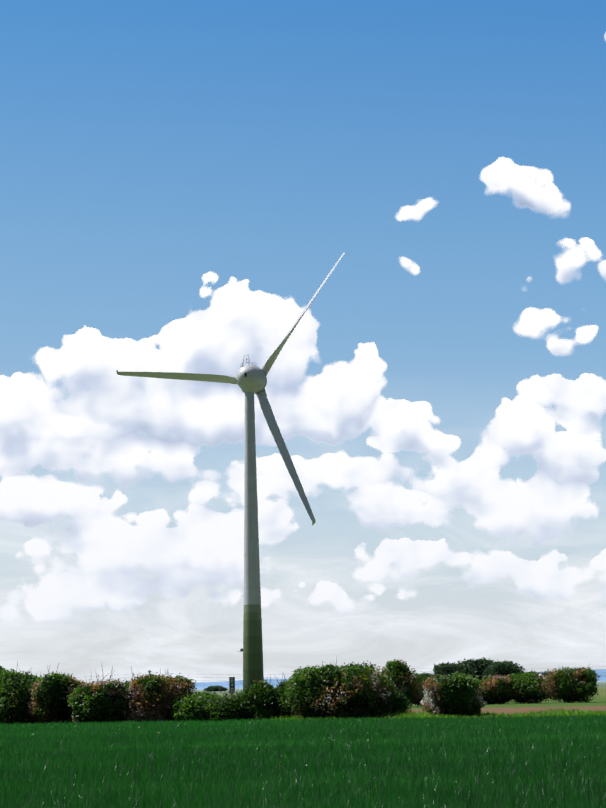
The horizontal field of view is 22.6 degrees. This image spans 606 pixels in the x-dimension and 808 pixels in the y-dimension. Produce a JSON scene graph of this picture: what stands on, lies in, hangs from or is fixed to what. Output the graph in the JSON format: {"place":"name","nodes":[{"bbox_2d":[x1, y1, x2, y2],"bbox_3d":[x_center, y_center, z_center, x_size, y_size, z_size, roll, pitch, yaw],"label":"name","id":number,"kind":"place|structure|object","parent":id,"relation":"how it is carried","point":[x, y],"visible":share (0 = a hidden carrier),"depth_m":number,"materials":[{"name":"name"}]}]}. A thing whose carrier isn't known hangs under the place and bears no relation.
{"place":"outdoors","nodes":[
{"label":"outdoors","id":0,"kind":"place"},
{"bbox_2d":[229,677,234,693],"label":"post","id":1,"kind":"object","parent":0,"point":[232,685],"visible":0.98,"depth_m":412.48,"materials":[{"name":"grey metal"}]},
{"bbox_2d":[0,33,605,682],"bbox_3d":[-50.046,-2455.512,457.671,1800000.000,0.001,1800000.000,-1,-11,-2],"label":"cloud","id":2,"kind":"structure","parent":0,"point":[96,421],"depth_m":18880.38,"materials":[{"name":"white"}]},
{"bbox_2d":[0,713,605,807],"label":"wheat field","id":3,"kind":"structure","parent":0,"point":[539,761],"depth_m":26.57,"materials":[{"name":"green plant"}]},
{"bbox_2d":[0,0,605,681],"label":"sky","id":4,"kind":"structure","parent":0,"point":[149,148],"materials":[{"name":"blue"}]},
{"bbox_2d":[60,681,605,721],"bbox_3d":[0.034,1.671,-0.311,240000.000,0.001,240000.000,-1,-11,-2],"label":"ground","id":5,"kind":"structure","parent":0,"point":[597,702],"depth_m":109.20,"materials":[{"name":"green plant"}]},
{"bbox_2d":[0,663,41,724],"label":"hedge bush","id":6,"kind":"object","parent":5,"relation":"on","point":[15,693],"visible":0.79,"depth_m":66.56,"materials":[{"name":"green plant"}]},
{"bbox_2d":[25,664,84,723],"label":"hedge bush","id":7,"kind":"object","parent":5,"relation":"on","point":[50,704],"visible":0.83,"depth_m":66.12,"materials":[{"name":"green plant"}]},
{"bbox_2d":[62,667,136,722],"bbox_3d":[-8.845,12.707,65.540,3.356,2.986,2.716,5,-12,-32],"label":"hedge bush","id":8,"kind":"object","parent":5,"relation":"on","point":[96,701],"visible":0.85,"depth_m":64.79,"materials":[{"name":"green plant"}]},
{"bbox_2d":[98,669,140,686],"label":"hedge bush","id":9,"kind":"object","parent":5,"relation":"on","point":[125,682],"depth_m":67.59,"materials":[{"name":"green plant"}]},
{"bbox_2d":[117,672,198,722],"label":"hedge bush","id":10,"kind":"object","parent":5,"relation":"on","point":[152,694],"visible":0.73,"depth_m":65.15,"materials":[{"name":"green plant"}]},
{"bbox_2d":[167,686,216,721],"bbox_3d":[-4.708,12.908,64.992,2.166,2.239,2.194,2,-11,-18],"label":"hedge bush","id":11,"kind":"object","parent":5,"relation":"on","point":[184,708],"visible":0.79,"depth_m":64.46,"materials":[{"name":"green plant"}]},
{"bbox_2d":[192,690,221,700],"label":"hedge","id":12,"kind":"object","parent":5,"relation":"on","point":[208,694],"visible":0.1,"depth_m":109.55,"materials":[{"name":"green plant"}]},
{"bbox_2d":[204,685,226,691],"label":"tree","id":13,"kind":"object","parent":5,"relation":"on","point":[215,688],"visible":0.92,"depth_m":802.43,"materials":[{"name":"green plant"}]},
{"bbox_2d":[202,686,249,721],"bbox_3d":[-3.085,13.009,64.785,2.307,1.866,2.484,7,-13,-38],"label":"hedge bush","id":14,"kind":"object","parent":5,"relation":"on","point":[226,707],"visible":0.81,"depth_m":64.16,"materials":[{"name":"green plant"}]},
{"bbox_2d":[116,253,348,689],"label":"wind turbine","id":15,"kind":"object","parent":5,"relation":"on","point":[250,380],"visible":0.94,"depth_m":326.89,"materials":[{"name":"paint"}]},
{"bbox_2d":[237,674,282,720],"bbox_3d":[-1.856,12.736,64.837,2.097,2.381,2.188,8,-14,-40],"label":"hedge bush","id":16,"kind":"object","parent":5,"relation":"on","point":[259,695],"visible":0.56,"depth_m":64.35,"materials":[{"name":"green plant"}]},
{"bbox_2d":[272,674,303,716],"bbox_3d":[-0.502,12.682,64.930,2.095,2.438,2.338,-1,-11,-2],"label":"hedge bush","id":17,"kind":"object","parent":5,"relation":"on","point":[286,709],"visible":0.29,"depth_m":64.53,"materials":[{"name":"green plant"}]},
{"bbox_2d":[283,658,396,719],"bbox_3d":[1.548,12.049,63.317,4.671,3.030,3.566,-1,-11,-2],"label":"hedge bush","id":18,"kind":"object","parent":5,"relation":"on","point":[360,688],"visible":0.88,"depth_m":62.52,"materials":[{"name":"green plant"}]},
{"bbox_2d":[383,679,411,713],"bbox_3d":[3.715,12.711,64.744,1.986,2.161,1.741,-1,-11,-2],"label":"hedge bush","id":19,"kind":"object","parent":5,"relation":"on","point":[400,704],"visible":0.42,"depth_m":64.36,"materials":[{"name":"green plant"}]},
{"bbox_2d":[382,658,425,706],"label":"hedge","id":20,"kind":"object","parent":5,"relation":"on","point":[401,673],"visible":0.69,"depth_m":113.83,"materials":[{"name":"green plant"}]},
{"bbox_2d":[411,674,433,705],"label":"hedge","id":21,"kind":"object","parent":5,"relation":"on","point":[424,678],"visible":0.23,"depth_m":117.56,"materials":[{"name":"green plant"}]},
{"bbox_2d":[416,672,431,678],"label":"tree","id":22,"kind":"object","parent":5,"relation":"on","point":[423,674],"visible":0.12,"depth_m":629.86,"materials":[{"name":"green plant"}]},
{"bbox_2d":[420,668,485,716],"bbox_3d":[6.108,11.984,61.963,2.848,2.446,2.478,-1,-11,-2],"label":"hedge bush","id":23,"kind":"object","parent":5,"relation":"on","point":[458,694],"visible":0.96,"depth_m":61.34,"materials":[{"name":"green plant"}]},
{"bbox_2d":[433,661,474,676],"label":"tree","id":24,"kind":"object","parent":5,"relation":"on","point":[451,670],"visible":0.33,"depth_m":609.51,"materials":[{"name":"green plant"}]},
{"bbox_2d":[457,658,496,679],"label":"tree","id":25,"kind":"object","parent":5,"relation":"on","point":[479,666],"visible":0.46,"depth_m":629.42,"materials":[{"name":"green plant"}]},
{"bbox_2d":[478,686,487,699],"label":"hedge","id":26,"kind":"object","parent":5,"relation":"on","point":[483,693],"visible":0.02,"depth_m":119.79,"materials":[{"name":"green plant"}]},
{"bbox_2d":[477,673,516,703],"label":"hedge","id":27,"kind":"object","parent":5,"relation":"on","point":[498,689],"visible":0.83,"depth_m":120.11,"materials":[{"name":"green plant"}]},
{"bbox_2d":[481,660,524,677],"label":"tree","id":28,"kind":"object","parent":5,"relation":"on","point":[505,668],"visible":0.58,"depth_m":608.95,"materials":[{"name":"green plant"}]},
{"bbox_2d":[507,669,552,703],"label":"hedge","id":29,"kind":"object","parent":5,"relation":"on","point":[528,688],"visible":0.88,"depth_m":120.55,"materials":[{"name":"green plant"}]},
{"bbox_2d":[539,670,557,676],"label":"tree","id":30,"kind":"object","parent":5,"relation":"on","point":[544,672],"visible":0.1,"depth_m":641.07,"materials":[{"name":"green plant"}]},
{"bbox_2d":[541,663,598,702],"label":"hedge","id":31,"kind":"object","parent":5,"relation":"on","point":[568,686],"visible":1,"depth_m":119.67,"materials":[{"name":"green plant"}]},
{"bbox_2d":[572,667,600,683],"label":"tree","id":32,"kind":"object","parent":5,"relation":"on","point":[590,669],"visible":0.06,"depth_m":633.01,"materials":[{"name":"green plant"}]},
{"bbox_2d":[75,666,605,680],"bbox_3d":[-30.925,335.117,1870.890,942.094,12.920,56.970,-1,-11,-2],"label":"power lines","id":33,"kind":"object","parent":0,"point":[286,680],"visible":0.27,"depth_m":1867.45,"materials":[{"name":"grey metal"}]},
{"bbox_2d":[121,669,605,688],"bbox_3d":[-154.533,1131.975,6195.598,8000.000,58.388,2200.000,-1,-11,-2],"label":"hills","id":34,"kind":"structure","parent":0,"point":[226,684],"depth_m":6906.00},
{"bbox_2d":[245,707,605,720],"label":"margin grass","id":35,"kind":"structure","parent":0,"point":[421,714],"depth_m":61.05,"materials":[{"name":"green plant"}]}
]}

